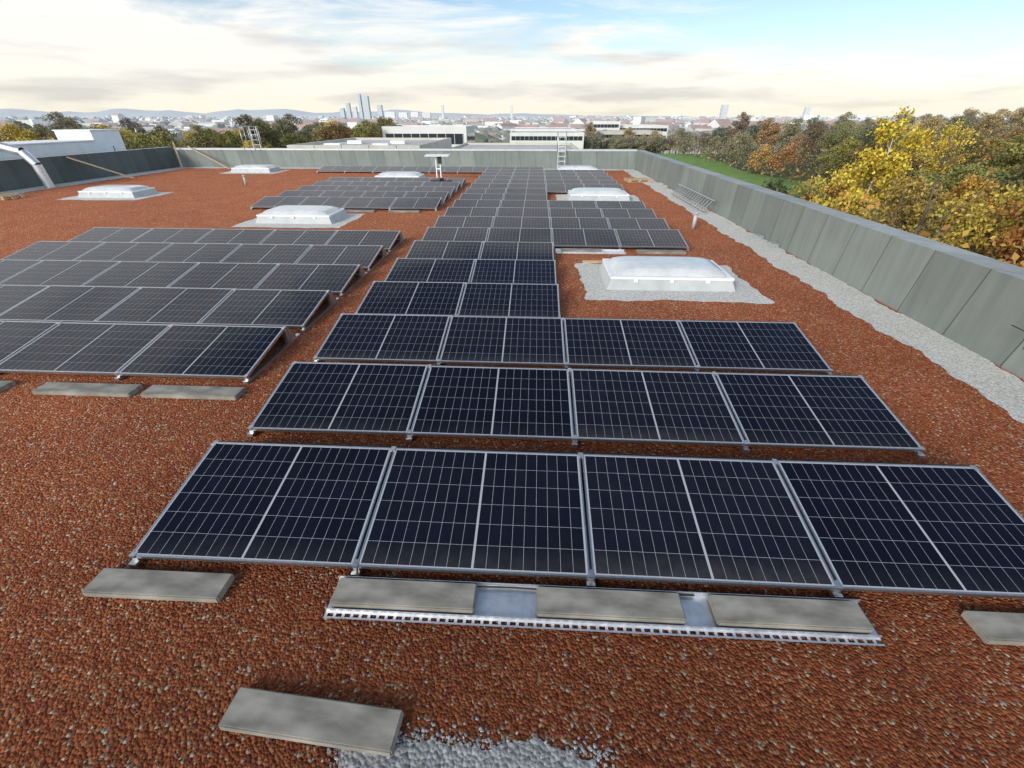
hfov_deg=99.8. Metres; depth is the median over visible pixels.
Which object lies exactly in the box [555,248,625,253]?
ballast tray
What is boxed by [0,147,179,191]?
parapet
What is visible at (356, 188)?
solar panel
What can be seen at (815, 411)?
solar panel
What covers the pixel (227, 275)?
solar panel
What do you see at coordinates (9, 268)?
solar panel
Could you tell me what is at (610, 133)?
white neighbour hall
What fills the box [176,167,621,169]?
gravel strip
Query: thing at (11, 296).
solar panel
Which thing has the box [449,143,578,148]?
low neighbour hall
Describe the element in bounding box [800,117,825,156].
tree
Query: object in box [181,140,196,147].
tree
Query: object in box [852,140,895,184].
tree
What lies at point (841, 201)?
bush
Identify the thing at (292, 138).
tree
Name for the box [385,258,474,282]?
solar panel
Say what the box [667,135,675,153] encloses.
tree
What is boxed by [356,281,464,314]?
solar panel
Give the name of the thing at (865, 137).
tree
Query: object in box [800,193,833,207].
tree
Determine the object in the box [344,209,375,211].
paver
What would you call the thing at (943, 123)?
tree
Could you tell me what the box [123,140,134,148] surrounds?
tree
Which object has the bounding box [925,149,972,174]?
tree
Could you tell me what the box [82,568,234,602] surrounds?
paver
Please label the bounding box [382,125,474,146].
office building
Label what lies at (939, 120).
tree
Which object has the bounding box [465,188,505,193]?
solar panel
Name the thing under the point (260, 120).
tree
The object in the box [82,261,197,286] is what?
solar panel
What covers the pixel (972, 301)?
parapet
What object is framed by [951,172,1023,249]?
tree
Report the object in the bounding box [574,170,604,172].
solar panel
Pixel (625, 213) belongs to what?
solar panel
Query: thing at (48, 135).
tree
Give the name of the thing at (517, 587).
string cables
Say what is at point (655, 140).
tree
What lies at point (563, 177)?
solar panel
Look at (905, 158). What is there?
tree
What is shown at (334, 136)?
tree
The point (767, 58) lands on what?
sky
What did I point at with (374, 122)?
tree
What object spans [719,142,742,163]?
tree
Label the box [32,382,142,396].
paver
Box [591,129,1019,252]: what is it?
trees
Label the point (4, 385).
paver
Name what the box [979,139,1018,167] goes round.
tree
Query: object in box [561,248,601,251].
paver
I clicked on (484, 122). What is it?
city buildings
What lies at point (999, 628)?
paver
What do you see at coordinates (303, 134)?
tree
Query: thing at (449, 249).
solar panel
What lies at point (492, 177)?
solar panel
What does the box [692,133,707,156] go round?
tree
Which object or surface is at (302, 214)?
skylight
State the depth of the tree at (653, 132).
189.88 m
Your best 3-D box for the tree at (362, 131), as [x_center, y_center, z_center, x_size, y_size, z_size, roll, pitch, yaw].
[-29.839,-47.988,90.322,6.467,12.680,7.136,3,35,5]
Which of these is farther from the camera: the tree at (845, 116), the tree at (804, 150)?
the tree at (845, 116)
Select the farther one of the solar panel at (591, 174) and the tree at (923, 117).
the tree at (923, 117)
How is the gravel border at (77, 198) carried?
on the gravel roof surface at (90, 486)
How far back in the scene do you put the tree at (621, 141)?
179.22 m
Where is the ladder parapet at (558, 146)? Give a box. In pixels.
[557,132,566,166]
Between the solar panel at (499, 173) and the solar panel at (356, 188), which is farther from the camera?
the solar panel at (499, 173)
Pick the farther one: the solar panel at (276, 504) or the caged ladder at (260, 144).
the caged ladder at (260, 144)
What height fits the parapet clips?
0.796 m
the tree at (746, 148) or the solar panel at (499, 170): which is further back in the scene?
the tree at (746, 148)
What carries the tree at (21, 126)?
on the terrain ground
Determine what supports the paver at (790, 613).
on the ballast tray at (508, 605)
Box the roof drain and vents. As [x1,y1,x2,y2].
[242,175,698,228]
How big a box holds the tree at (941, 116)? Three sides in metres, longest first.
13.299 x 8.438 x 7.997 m
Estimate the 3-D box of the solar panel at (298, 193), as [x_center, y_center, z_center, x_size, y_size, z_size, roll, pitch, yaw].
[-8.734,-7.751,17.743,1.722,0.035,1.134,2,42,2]
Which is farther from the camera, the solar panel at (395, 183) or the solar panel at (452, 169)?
the solar panel at (452, 169)
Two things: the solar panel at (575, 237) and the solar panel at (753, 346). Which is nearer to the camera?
the solar panel at (753, 346)
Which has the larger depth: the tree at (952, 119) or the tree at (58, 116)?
the tree at (58, 116)
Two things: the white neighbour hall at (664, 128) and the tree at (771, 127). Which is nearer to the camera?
the tree at (771, 127)
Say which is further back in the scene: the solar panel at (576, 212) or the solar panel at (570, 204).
the solar panel at (570, 204)
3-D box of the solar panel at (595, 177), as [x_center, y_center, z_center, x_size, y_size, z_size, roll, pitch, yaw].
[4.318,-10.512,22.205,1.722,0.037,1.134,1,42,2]
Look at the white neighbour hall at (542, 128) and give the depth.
230.82 m
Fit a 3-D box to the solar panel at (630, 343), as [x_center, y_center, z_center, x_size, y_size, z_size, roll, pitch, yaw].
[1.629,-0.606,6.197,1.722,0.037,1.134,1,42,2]
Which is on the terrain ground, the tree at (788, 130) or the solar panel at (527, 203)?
the tree at (788, 130)
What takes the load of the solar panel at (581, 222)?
on the pv mounting system
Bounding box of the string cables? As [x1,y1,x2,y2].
[356,211,693,595]
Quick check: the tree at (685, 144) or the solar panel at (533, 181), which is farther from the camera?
the tree at (685, 144)
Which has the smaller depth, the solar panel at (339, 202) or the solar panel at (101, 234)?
the solar panel at (101, 234)
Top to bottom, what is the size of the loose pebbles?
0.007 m
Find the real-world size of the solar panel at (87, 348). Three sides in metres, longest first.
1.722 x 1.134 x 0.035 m
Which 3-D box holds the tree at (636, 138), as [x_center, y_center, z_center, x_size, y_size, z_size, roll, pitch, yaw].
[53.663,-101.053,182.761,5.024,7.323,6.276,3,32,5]
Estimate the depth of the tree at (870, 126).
113.15 m
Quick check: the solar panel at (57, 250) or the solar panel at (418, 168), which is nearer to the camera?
the solar panel at (57, 250)
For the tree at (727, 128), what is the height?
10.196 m
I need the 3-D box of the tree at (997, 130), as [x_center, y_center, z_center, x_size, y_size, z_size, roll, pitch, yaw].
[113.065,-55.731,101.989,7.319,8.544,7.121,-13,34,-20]
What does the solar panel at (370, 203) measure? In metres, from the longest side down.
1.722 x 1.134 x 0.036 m
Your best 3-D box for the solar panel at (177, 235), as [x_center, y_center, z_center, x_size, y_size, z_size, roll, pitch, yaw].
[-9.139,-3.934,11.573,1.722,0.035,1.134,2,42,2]
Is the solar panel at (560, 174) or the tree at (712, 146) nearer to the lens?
the solar panel at (560, 174)
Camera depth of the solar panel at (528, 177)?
22.54 m
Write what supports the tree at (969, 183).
on the terrain ground
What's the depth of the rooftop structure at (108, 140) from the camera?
27.39 m
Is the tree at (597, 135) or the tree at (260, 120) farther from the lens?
the tree at (597, 135)
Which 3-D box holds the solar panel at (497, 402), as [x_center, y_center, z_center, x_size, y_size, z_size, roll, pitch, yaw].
[-0.189,0.179,4.933,1.722,0.036,1.134,2,42,2]
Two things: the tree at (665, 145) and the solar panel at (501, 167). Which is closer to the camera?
the solar panel at (501, 167)
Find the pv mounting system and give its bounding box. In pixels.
[0,166,979,598]
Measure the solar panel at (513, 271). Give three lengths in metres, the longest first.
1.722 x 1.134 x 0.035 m
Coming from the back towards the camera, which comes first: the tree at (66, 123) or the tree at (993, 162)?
the tree at (66, 123)
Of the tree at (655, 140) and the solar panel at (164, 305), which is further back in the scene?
the tree at (655, 140)
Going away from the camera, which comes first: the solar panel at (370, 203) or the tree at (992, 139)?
the solar panel at (370, 203)
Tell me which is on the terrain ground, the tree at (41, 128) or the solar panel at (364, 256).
the tree at (41, 128)
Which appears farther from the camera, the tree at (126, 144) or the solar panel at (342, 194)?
the tree at (126, 144)
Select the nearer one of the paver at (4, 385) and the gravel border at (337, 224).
the paver at (4, 385)
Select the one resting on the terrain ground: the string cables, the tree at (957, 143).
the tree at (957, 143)
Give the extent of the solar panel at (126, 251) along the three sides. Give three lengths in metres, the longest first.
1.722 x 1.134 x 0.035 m
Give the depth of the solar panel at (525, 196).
17.11 m
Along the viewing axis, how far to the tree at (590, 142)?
180.00 m
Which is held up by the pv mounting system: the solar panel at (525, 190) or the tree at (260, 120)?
the solar panel at (525, 190)
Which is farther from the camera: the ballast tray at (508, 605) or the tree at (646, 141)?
the tree at (646, 141)
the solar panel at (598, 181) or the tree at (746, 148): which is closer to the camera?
the solar panel at (598, 181)
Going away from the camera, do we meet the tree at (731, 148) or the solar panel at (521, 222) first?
the solar panel at (521, 222)
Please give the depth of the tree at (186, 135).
110.87 m
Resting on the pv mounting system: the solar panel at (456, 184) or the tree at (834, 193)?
the solar panel at (456, 184)
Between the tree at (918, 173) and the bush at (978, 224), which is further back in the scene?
the tree at (918, 173)
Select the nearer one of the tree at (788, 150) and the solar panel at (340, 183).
the solar panel at (340, 183)
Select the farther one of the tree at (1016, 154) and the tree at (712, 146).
the tree at (712, 146)
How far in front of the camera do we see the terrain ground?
115.31 m
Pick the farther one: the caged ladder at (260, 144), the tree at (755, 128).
the tree at (755, 128)
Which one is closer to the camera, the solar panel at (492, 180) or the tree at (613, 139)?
the solar panel at (492, 180)
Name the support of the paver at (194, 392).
on the gravel roof surface at (90, 486)
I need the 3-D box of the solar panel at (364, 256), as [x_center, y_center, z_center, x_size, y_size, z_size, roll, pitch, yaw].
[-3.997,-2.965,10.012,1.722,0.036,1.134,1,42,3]
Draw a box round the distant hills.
[0,109,693,117]
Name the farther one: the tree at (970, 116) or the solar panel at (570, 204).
the tree at (970, 116)
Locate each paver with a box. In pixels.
[0,381,15,391]
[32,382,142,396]
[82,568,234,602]
[140,385,245,399]
[218,687,403,756]
[330,577,476,613]
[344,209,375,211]
[389,210,420,212]
[537,586,685,624]
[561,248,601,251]
[636,250,685,254]
[708,594,872,633]
[961,610,1023,645]
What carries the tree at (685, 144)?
on the terrain ground
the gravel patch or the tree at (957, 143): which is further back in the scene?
the tree at (957, 143)
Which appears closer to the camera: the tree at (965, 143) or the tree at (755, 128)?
the tree at (965, 143)
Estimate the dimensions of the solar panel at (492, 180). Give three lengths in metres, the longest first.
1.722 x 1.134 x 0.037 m
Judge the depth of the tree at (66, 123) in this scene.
114.42 m
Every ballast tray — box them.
[323,576,884,645]
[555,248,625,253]
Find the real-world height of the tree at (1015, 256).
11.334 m
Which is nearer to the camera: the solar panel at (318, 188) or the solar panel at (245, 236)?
the solar panel at (245, 236)
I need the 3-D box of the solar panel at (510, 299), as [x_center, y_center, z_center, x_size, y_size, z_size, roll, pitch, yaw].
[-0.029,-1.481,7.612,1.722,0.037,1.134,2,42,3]
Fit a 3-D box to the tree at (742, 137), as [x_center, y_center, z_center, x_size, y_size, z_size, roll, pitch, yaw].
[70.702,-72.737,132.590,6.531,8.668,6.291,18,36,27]
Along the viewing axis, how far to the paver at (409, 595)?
3.02 m
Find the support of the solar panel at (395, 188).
on the pv mounting system
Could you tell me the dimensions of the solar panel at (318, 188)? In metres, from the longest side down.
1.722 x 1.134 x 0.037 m
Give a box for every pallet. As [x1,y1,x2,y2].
[0,193,25,199]
[624,178,650,182]
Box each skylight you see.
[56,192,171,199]
[78,185,158,197]
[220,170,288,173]
[231,164,280,172]
[256,205,347,223]
[375,171,425,177]
[556,165,596,169]
[567,187,629,200]
[598,256,734,291]
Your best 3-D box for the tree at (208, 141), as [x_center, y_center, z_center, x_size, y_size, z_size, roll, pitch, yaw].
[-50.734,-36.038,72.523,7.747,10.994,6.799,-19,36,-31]
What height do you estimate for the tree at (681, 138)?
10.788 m
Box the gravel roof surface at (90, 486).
[0,168,1023,767]
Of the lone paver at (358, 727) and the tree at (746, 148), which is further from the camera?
the tree at (746, 148)
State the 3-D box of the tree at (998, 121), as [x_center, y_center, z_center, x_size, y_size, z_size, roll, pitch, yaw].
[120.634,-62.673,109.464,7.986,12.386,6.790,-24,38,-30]
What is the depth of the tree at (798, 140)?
119.36 m
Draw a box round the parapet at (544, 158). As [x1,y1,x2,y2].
[173,148,636,168]
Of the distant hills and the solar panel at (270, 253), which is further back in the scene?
the distant hills
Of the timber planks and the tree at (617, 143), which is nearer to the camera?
the timber planks
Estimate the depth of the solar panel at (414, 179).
21.78 m
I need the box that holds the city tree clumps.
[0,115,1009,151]
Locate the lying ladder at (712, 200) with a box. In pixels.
[671,184,715,211]
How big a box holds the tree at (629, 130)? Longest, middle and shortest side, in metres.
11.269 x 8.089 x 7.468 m
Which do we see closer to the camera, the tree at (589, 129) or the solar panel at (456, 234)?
the solar panel at (456, 234)
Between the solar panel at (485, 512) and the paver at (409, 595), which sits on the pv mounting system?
the solar panel at (485, 512)
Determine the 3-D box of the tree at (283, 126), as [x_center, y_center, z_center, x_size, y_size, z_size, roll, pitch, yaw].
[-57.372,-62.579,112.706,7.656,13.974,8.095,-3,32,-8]
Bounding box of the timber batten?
[582,260,602,262]
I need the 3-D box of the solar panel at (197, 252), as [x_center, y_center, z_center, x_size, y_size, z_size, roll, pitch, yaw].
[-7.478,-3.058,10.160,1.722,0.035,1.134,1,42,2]
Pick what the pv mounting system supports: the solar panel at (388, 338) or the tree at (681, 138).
the solar panel at (388, 338)
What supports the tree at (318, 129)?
on the terrain ground
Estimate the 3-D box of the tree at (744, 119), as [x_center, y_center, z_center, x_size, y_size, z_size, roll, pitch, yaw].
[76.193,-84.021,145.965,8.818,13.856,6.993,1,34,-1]
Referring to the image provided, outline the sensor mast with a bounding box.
[425,154,449,177]
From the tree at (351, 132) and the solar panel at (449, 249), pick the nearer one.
the solar panel at (449, 249)
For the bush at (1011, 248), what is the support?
on the terrain ground
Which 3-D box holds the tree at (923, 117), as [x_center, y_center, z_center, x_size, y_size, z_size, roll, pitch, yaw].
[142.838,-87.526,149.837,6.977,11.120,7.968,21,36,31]
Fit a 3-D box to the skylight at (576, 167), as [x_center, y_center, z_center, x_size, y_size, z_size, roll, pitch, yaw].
[3.998,-13.329,26.725,2.510,0.390,1.410,2,32,2]
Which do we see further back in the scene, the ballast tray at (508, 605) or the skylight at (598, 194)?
the skylight at (598, 194)
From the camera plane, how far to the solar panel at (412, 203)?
16.12 m
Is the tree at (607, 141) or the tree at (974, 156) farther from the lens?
the tree at (607, 141)
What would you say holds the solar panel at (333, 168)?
on the pv mounting system
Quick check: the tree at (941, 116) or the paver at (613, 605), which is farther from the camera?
the tree at (941, 116)
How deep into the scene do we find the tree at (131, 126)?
120.12 m
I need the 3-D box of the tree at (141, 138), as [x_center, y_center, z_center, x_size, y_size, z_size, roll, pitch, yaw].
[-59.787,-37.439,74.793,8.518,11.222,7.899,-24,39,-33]
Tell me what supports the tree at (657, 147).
on the terrain ground
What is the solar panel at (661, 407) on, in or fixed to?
on the pv mounting system
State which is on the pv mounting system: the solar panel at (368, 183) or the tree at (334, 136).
the solar panel at (368, 183)
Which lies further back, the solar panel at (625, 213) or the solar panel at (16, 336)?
the solar panel at (625, 213)
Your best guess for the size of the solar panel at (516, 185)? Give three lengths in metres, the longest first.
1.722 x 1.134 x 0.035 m
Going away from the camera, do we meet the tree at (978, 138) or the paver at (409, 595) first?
the paver at (409, 595)
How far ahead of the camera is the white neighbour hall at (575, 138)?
175.36 m
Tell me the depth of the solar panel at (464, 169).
26.47 m
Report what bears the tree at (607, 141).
on the terrain ground
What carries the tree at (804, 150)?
on the terrain ground
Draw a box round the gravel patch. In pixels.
[338,737,596,767]
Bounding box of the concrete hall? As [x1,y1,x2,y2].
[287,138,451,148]
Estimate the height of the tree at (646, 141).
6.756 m
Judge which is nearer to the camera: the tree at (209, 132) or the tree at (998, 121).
the tree at (209, 132)
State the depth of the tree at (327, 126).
107.30 m
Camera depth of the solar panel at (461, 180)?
21.66 m
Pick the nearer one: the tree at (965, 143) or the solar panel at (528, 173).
the solar panel at (528, 173)
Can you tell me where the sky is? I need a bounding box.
[0,0,1023,116]
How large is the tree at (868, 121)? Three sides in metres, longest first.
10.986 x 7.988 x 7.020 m
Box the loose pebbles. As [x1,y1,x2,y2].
[321,716,619,767]
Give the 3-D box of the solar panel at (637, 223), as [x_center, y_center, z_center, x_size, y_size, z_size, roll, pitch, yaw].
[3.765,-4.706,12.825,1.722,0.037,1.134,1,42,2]
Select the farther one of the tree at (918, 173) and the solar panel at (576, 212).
the tree at (918, 173)
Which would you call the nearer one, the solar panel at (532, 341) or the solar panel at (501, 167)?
the solar panel at (532, 341)
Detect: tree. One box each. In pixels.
[0,123,41,141]
[2,120,31,135]
[19,137,56,140]
[26,123,53,139]
[40,111,83,133]
[41,132,57,139]
[47,118,79,133]
[81,123,103,128]
[96,124,125,139]
[99,126,136,144]
[115,117,146,133]
[120,127,135,140]
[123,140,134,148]
[126,144,166,149]
[130,131,182,147]
[136,142,171,147]
[144,125,178,146]
[178,130,197,147]
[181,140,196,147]
[185,132,229,147]
[187,123,202,136]
[195,126,231,147]
[221,130,242,147]
[223,127,242,142]
[230,114,273,147]
[241,140,260,147]
[250,118,270,137]
[261,124,286,147]
[274,113,303,143]
[280,133,308,146]
[290,129,312,143]
[304,120,326,141]
[309,124,333,141]
[313,122,337,135]
[318,122,351,140]
[335,121,350,133]
[341,127,355,137]
[351,120,379,137]
[370,117,391,137]
[374,116,400,137]
[584,121,596,137]
[585,138,594,148]
[588,131,606,148]
[601,137,610,147]
[609,139,624,148]
[610,135,616,148]
[620,138,626,148]
[623,127,636,137]
[627,137,636,147]
[634,136,644,149]
[638,138,645,148]
[643,137,652,149]
[647,136,660,152]
[648,130,660,152]
[653,142,662,152]
[654,137,663,152]
[657,140,669,153]
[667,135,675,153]
[673,125,689,153]
[673,128,685,153]
[677,137,683,153]
[680,140,693,154]
[683,132,698,153]
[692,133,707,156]
[699,132,710,151]
[701,135,720,158]
[709,126,725,142]
[713,127,729,151]
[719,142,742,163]
[724,111,751,156]
[732,131,751,150]
[735,140,757,169]
[745,144,776,173]
[746,120,763,152]
[753,117,784,161]
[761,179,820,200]
[765,143,805,174]
[779,117,805,144]
[781,139,814,181]
[788,135,815,153]
[788,177,832,203]
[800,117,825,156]
[800,120,829,169]
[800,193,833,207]
[807,168,855,192]
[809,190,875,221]
[815,149,861,184]
[816,123,850,173]
[817,179,863,206]
[818,136,862,171]
[825,105,935,222]
[829,179,973,239]
[830,112,856,132]
[833,119,863,145]
[841,153,1023,265]
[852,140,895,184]
[856,121,892,160]
[859,117,873,131]
[859,174,960,238]
[860,116,888,141]
[882,143,920,182]
[885,169,951,237]
[888,139,935,177]
[890,134,907,145]
[895,112,916,132]
[904,125,1007,174]
[905,116,942,143]
[911,110,991,174]
[912,148,940,172]
[913,119,973,175]
[916,113,936,124]
[921,159,1004,198]
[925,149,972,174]
[925,174,1006,249]
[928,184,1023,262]
[932,133,955,145]
[934,114,949,122]
[935,114,974,142]
[937,121,951,143]
[938,133,988,177]
[948,113,980,137]
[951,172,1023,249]
[953,134,1009,178]
[954,108,990,132]
[974,108,1015,136]
[976,161,1023,237]
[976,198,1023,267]
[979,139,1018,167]
[980,127,1013,143]
[980,145,1020,167]
[981,127,1023,164]
[981,207,1023,258]
[984,133,1023,186]
[1006,107,1023,129]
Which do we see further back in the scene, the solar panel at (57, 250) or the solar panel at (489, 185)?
the solar panel at (489, 185)
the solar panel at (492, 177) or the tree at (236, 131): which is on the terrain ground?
the tree at (236, 131)
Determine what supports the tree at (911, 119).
on the terrain ground
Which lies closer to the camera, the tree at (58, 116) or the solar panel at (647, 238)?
the solar panel at (647, 238)
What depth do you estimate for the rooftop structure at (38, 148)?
23.96 m
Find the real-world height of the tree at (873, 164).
13.207 m
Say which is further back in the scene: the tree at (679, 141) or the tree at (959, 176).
the tree at (679, 141)
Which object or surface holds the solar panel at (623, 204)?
on the pv mounting system
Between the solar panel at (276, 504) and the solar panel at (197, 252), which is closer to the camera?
the solar panel at (276, 504)
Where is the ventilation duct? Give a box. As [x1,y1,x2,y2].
[0,142,54,187]
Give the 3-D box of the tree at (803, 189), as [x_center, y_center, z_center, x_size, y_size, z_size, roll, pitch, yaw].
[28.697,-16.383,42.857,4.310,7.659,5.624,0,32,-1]
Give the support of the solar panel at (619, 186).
on the pv mounting system
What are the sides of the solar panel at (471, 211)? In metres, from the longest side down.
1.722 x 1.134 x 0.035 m
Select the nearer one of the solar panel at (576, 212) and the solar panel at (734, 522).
the solar panel at (734, 522)
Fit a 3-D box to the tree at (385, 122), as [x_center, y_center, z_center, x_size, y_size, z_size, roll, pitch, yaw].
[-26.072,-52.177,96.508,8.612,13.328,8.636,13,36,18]
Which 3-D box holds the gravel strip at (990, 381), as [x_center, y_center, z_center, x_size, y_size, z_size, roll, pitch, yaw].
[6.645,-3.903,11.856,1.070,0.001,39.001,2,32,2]
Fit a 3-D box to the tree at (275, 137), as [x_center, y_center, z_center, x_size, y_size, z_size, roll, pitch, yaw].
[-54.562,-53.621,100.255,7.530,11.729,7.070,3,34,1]
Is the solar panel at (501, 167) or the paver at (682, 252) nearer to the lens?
the paver at (682, 252)
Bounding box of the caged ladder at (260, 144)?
[238,126,262,150]
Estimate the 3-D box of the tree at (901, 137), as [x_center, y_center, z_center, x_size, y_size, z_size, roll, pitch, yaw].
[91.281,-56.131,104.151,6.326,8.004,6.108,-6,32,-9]
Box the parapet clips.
[658,182,1023,349]
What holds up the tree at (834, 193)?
on the terrain ground
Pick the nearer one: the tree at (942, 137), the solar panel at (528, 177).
the solar panel at (528, 177)
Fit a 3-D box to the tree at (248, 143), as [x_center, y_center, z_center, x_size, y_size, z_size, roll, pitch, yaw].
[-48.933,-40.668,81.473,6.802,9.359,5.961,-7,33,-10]
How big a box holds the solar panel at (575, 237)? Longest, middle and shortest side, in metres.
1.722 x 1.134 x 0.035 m
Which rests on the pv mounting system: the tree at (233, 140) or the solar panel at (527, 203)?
the solar panel at (527, 203)
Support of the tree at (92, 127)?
on the terrain ground
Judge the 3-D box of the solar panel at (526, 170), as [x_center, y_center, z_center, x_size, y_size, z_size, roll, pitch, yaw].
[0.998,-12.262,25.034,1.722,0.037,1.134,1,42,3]
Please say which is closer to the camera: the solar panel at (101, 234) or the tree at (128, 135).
the solar panel at (101, 234)
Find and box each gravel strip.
[0,168,186,193]
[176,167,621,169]
[622,169,1023,422]
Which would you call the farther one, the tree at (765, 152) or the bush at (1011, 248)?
the tree at (765, 152)
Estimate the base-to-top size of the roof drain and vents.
0.470 m
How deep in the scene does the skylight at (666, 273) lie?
8.54 m
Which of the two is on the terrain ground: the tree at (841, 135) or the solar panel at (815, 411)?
the tree at (841, 135)
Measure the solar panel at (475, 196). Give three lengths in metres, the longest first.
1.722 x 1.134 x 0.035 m
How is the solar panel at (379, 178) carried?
on the pv mounting system
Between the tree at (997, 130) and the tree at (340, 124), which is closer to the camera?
the tree at (997, 130)
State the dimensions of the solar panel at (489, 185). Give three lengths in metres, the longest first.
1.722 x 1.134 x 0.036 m
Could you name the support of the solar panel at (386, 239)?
on the pv mounting system
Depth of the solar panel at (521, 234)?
11.69 m
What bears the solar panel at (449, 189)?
on the pv mounting system
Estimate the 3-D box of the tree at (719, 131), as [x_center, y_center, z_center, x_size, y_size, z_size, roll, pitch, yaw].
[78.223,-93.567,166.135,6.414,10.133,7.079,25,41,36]
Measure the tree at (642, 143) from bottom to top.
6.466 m
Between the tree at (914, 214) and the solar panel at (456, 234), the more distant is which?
the tree at (914, 214)
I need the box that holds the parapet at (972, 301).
[634,150,1023,378]
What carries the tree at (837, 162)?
on the terrain ground
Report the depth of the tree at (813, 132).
106.23 m
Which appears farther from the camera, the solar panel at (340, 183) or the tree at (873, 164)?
the tree at (873, 164)
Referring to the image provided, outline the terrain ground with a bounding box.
[29,117,979,252]
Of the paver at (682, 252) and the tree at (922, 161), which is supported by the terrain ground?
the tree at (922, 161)
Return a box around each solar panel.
[0,259,40,282]
[0,260,118,285]
[0,285,48,314]
[0,285,139,321]
[0,321,58,362]
[0,322,170,374]
[3,241,102,259]
[69,227,151,241]
[75,242,171,260]
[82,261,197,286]
[95,287,233,324]
[118,324,283,378]
[131,228,212,242]
[132,441,391,567]
[148,243,240,261]
[169,262,278,288]
[195,229,274,243]
[199,289,327,327]
[221,244,310,263]
[250,362,427,434]
[251,196,307,207]
[255,263,358,293]
[260,230,336,244]
[278,190,324,196]
[295,245,382,268]
[297,185,338,190]
[299,197,351,207]
[313,181,351,185]
[315,313,449,362]
[317,166,349,171]
[319,191,365,196]
[326,230,399,249]
[327,177,362,180]
[335,186,377,190]
[343,197,395,208]
[345,166,376,171]
[349,181,387,185]
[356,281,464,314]
[358,448,589,578]
[361,177,396,180]
[361,191,406,196]
[373,166,404,171]
[374,186,415,190]
[385,181,423,185]
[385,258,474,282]
[390,197,440,208]
[395,178,430,181]
[402,166,431,171]
[404,191,447,200]
[406,240,482,258]
[410,365,573,440]
[414,186,454,194]
[421,227,488,240]
[422,182,459,188]
[429,166,459,172]
[429,178,464,184]
[434,216,493,227]
[439,316,565,365]
[444,207,497,216]
[452,199,500,206]
[457,283,559,317]
[458,166,487,172]
[459,193,503,199]
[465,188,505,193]
[470,183,507,187]
[470,259,556,283]
[474,179,509,182]
[478,175,511,178]
[480,241,553,259]
[482,172,512,175]
[485,169,513,171]
[487,167,515,168]
[487,228,551,241]
[492,217,549,227]
[497,207,548,216]
[500,200,547,207]
[503,194,546,199]
[506,188,545,193]
[508,183,545,187]
[510,179,544,183]
[512,176,544,178]
[513,172,543,175]
[515,169,543,171]
[516,167,543,169]
[544,170,573,172]
[545,173,575,175]
[545,176,578,179]
[546,179,580,183]
[546,184,583,192]
[548,200,596,207]
[549,208,602,217]
[551,217,609,228]
[552,228,619,247]
[564,318,696,368]
[571,369,744,445]
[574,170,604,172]
[576,173,607,175]
[578,176,612,179]
[581,180,617,183]
[582,454,835,589]
[584,184,623,189]
[596,201,645,208]
[601,208,656,217]
[607,218,669,228]
[615,229,687,248]
[679,320,831,372]
[715,372,921,451]
[776,460,1023,597]
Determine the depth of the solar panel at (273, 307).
7.28 m
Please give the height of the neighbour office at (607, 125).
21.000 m
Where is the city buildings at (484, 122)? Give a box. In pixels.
[0,94,1009,153]
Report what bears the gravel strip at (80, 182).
on the gravel roof surface at (90, 486)
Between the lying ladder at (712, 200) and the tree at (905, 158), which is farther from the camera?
the tree at (905, 158)
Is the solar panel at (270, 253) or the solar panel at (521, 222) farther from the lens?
the solar panel at (521, 222)
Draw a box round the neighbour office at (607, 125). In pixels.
[585,121,619,132]
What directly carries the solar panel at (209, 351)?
on the pv mounting system
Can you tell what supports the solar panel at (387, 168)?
on the pv mounting system
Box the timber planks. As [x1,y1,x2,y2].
[66,142,230,178]
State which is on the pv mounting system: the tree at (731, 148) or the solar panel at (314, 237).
the solar panel at (314, 237)
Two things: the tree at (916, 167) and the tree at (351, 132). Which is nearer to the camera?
the tree at (916, 167)
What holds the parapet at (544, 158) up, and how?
on the building body
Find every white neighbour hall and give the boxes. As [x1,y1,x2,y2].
[510,130,583,148]
[511,127,575,131]
[593,130,662,153]
[620,124,668,153]
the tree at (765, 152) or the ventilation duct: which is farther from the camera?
the tree at (765, 152)
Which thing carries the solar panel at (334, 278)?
on the pv mounting system
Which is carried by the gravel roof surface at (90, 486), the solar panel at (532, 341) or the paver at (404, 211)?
the paver at (404, 211)
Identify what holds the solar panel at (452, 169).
on the pv mounting system
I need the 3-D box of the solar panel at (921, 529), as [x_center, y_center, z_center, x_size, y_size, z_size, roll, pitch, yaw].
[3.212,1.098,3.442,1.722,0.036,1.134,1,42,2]
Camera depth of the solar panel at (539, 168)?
26.56 m
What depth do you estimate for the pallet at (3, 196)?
18.20 m
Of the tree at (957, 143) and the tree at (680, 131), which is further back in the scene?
the tree at (680, 131)
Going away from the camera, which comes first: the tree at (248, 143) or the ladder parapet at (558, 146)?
the ladder parapet at (558, 146)
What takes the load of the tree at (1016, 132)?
on the terrain ground
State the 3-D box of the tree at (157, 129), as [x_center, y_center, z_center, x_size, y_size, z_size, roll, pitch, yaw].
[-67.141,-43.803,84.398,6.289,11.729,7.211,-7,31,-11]
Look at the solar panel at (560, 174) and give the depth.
23.78 m
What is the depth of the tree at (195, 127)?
116.18 m
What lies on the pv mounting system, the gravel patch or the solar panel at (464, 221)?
the solar panel at (464, 221)
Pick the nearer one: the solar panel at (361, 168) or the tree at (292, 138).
the solar panel at (361, 168)

